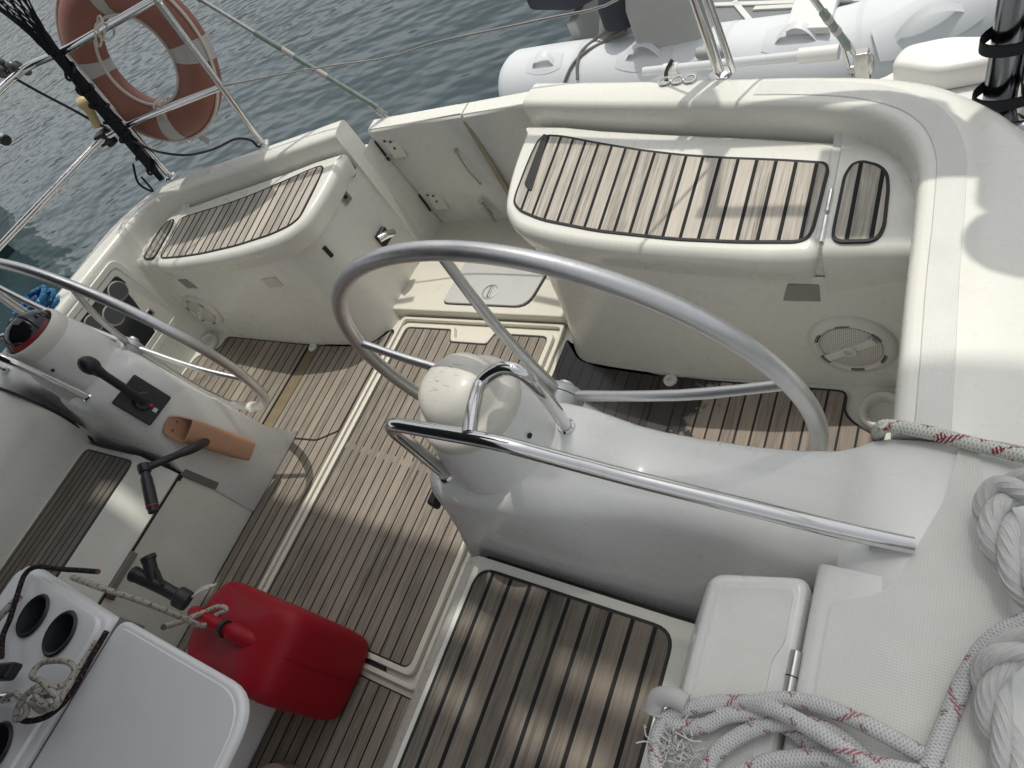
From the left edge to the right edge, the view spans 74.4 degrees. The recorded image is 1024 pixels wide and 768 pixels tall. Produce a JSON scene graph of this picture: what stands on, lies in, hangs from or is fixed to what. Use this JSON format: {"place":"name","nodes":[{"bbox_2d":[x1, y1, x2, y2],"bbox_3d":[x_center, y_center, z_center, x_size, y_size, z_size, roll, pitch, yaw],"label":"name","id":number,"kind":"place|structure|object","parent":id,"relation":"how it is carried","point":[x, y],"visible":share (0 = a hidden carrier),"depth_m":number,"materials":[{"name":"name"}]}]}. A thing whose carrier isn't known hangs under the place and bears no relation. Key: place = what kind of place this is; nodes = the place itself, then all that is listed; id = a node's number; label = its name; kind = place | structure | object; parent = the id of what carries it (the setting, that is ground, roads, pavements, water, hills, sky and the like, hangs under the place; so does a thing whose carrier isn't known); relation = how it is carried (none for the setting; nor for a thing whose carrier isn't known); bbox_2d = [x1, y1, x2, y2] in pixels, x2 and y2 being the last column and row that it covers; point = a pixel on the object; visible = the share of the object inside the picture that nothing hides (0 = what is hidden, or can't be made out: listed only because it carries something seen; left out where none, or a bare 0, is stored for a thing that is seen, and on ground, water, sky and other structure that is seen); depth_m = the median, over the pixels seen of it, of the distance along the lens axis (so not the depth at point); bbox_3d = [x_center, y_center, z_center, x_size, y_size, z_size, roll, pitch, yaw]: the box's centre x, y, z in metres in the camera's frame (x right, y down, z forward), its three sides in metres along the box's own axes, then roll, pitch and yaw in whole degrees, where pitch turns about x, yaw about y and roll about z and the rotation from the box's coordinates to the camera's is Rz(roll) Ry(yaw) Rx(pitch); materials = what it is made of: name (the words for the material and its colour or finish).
{"place":"outdoors","nodes":[
{"label":"outdoors","id":0,"kind":"place"},
{"bbox_2d":[0,206,14,258],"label":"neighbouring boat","id":1,"kind":"object","parent":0,"point":[7,250],"visible":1,"depth_m":7.86,"materials":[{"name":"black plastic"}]},
{"bbox_2d":[0,662,22,681],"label":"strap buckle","id":2,"kind":"object","parent":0,"point":[9,671],"visible":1,"depth_m":1.52,"materials":[{"name":"black plastic"}]},
{"bbox_2d":[0,0,573,352],"bbox_3d":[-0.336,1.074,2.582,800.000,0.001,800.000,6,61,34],"label":"sea","id":3,"kind":"structure","parent":0,"point":[97,196],"depth_m":6.99,"materials":[{"name":"liquid"}]},
{"bbox_2d":[0,0,1023,767],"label":"sailing yacht","id":4,"kind":"object","parent":3,"relation":"on","point":[490,548],"visible":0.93,"depth_m":1.66,"materials":[{"name":"white plastic"}]},
{"bbox_2d":[13,285,59,315],"bbox_3d":[-1.981,-0.334,2.818,0.156,0.091,0.156,-32,47,7],"label":"blue rope","id":5,"kind":"object","parent":4,"relation":"on","point":[42,295],"visible":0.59,"depth_m":2.82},
{"bbox_2d":[0,0,163,191],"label":"landing net","id":6,"kind":"object","parent":4,"relation":"attached to","point":[38,34],"visible":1,"depth_m":2.70,"materials":[{"name":"black fabric"}]},
{"bbox_2d":[76,96,117,146],"bbox_3d":[-1.778,-1.124,2.887,0.078,0.205,0.138,6,61,34],"label":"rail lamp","id":7,"kind":"object","parent":4,"relation":"attached to","point":[82,102],"visible":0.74,"depth_m":2.88,"materials":[{"name":"beige plastic"}]},
{"bbox_2d":[0,258,268,411],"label":"steering wheel","id":8,"kind":"object","parent":4,"relation":"attached to","point":[78,290],"visible":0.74,"depth_m":2.23,"materials":[{"name":"metal"}]},
{"bbox_2d":[16,78,257,155],"bbox_3d":[-1.501,-1.147,2.769,0.737,0.604,0.132,-9,54,26],"label":"power cable","id":9,"kind":"object","parent":4,"relation":"attached to","point":[133,141],"visible":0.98,"depth_m":2.86,"materials":[{"name":"black plastic"}]},
{"bbox_2d":[0,566,275,767],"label":"cockpit table","id":10,"kind":"object","parent":4,"relation":"on","point":[142,697],"visible":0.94,"depth_m":1.40,"materials":[{"name":"white plastic"}]},
{"bbox_2d":[0,595,22,620],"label":"lashing line","id":11,"kind":"object","parent":10,"relation":"on","point":[4,610],"visible":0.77,"depth_m":1.67,"materials":[{"name":"beige fabric"}]},
{"bbox_2d":[0,640,96,722],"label":"lashing line","id":12,"kind":"object","parent":10,"relation":"on","point":[42,685],"visible":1,"depth_m":1.41,"materials":[{"name":"beige fabric"}]},
{"bbox_2d":[0,564,100,659],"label":"lashing line","id":13,"kind":"object","parent":10,"relation":"on","point":[13,607],"visible":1,"depth_m":1.65,"materials":[{"name":"black fabric"}]},
{"bbox_2d":[19,630,108,723],"bbox_3d":[-0.949,0.642,1.431,0.250,0.028,0.086,-47,47,-7],"label":"lashing line","id":14,"kind":"object","parent":10,"relation":"on","point":[84,669],"visible":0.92,"depth_m":1.41,"materials":[{"name":"black fabric"}]},
{"bbox_2d":[55,0,221,144],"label":"life ring","id":15,"kind":"object","parent":4,"relation":"attached to","point":[75,19],"visible":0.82,"depth_m":2.72,"materials":[{"name":"orange plastic"}]},
{"bbox_2d":[137,438,209,513],"bbox_3d":[-1.137,0.288,2.267,0.116,0.195,0.340,-5,56,28],"label":"winch handle","id":16,"kind":"object","parent":4,"relation":"in","point":[144,469],"visible":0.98,"depth_m":2.20,"materials":[{"name":"black plastic"}]},
{"bbox_2d":[127,552,368,719],"bbox_3d":[-0.807,0.739,2.008,0.631,0.491,0.257,6,61,34],"label":"fuel can","id":17,"kind":"object","parent":4,"relation":"on","point":[265,648],"visible":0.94,"depth_m":1.86,"materials":[{"name":"red plastic"}]},
{"bbox_2d":[70,575,228,629],"bbox_3d":[-0.932,0.572,1.782,0.279,0.340,0.102,6,61,34],"label":"lashing line","id":18,"kind":"object","parent":17,"relation":"attached to","point":[189,619],"visible":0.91,"depth_m":1.73,"materials":[{"name":"beige fabric"}]},
{"bbox_2d":[263,761,296,767],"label":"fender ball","id":19,"kind":"object","parent":4,"relation":"on","point":[282,764],"visible":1,"depth_m":1.94,"materials":[{"name":"white plastic"}]},
{"bbox_2d":[197,0,389,117],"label":"backstay","id":20,"kind":"object","parent":4,"relation":"attached to","point":[308,65],"visible":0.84,"depth_m":2.47,"materials":[{"name":"metal"}]},
{"bbox_2d":[224,0,617,86],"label":"guard wire","id":21,"kind":"object","parent":4,"relation":"attached to","point":[475,33],"visible":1,"depth_m":2.14,"materials":[{"name":"metal"}]},
{"bbox_2d":[331,240,828,450],"bbox_3d":[0.108,0.023,1.442,1.042,1.039,0.117,6,61,34],"label":"steering wheel","id":22,"kind":"object","parent":4,"relation":"attached to","point":[783,376],"visible":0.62,"depth_m":1.07,"materials":[{"name":"metal"}]},
{"bbox_2d":[642,44,840,80],"bbox_3d":[0.636,-0.920,1.940,0.562,0.084,0.041,10,64,36],"label":"boat pole","id":23,"kind":"object","parent":4,"relation":"attached to","point":[821,53],"visible":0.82,"depth_m":1.88,"materials":[{"name":"metal"}]},
{"bbox_2d":[636,609,1023,767],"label":"mooring rope","id":24,"kind":"object","parent":4,"relation":"on","point":[758,715],"visible":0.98,"depth_m":0.86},
{"bbox_2d":[810,0,855,77],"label":"backstay","id":25,"kind":"object","parent":4,"relation":"attached to","point":[835,28],"visible":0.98,"depth_m":1.67,"materials":[{"name":"metal"}]},
{"bbox_2d":[893,37,990,88],"bbox_3d":[1.061,-0.789,1.657,0.222,0.063,0.125,6,61,34],"label":"deck box","id":26,"kind":"object","parent":4,"relation":"on","point":[949,63],"visible":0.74,"depth_m":1.63,"materials":[{"name":"white plastic"}]},
{"bbox_2d":[869,419,1023,463],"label":"control line","id":27,"kind":"object","parent":4,"relation":"on","point":[881,429],"visible":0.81,"depth_m":0.98,"materials":[{"name":"white fabric"}]},
{"bbox_2d":[970,626,1023,767],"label":"twisted hawser","id":28,"kind":"object","parent":4,"relation":"on","point":[997,663],"visible":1,"depth_m":0.77,"materials":[{"name":"fabric"}]},
{"bbox_2d":[972,468,1023,608],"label":"twisted hawser","id":29,"kind":"object","parent":4,"relation":"on","point":[996,499],"visible":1,"depth_m":0.85,"materials":[{"name":"fabric"}]},
{"bbox_2d":[498,0,996,96],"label":"inflatable dinghy","id":30,"kind":"object","parent":3,"relation":"on","point":[886,32],"visible":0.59,"depth_m":3.05,"materials":[{"name":"white plastic"}]},
{"bbox_2d":[527,0,592,9],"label":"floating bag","id":31,"kind":"object","parent":30,"relation":"on","point":[553,4],"visible":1,"depth_m":3.73,"materials":[{"name":"fabric"}]},
{"bbox_2d":[598,0,712,51],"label":"outboard motor","id":32,"kind":"object","parent":30,"relation":"on","point":[660,23],"visible":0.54,"depth_m":3.23,"materials":[{"name":"grey plastic"}]}
]}

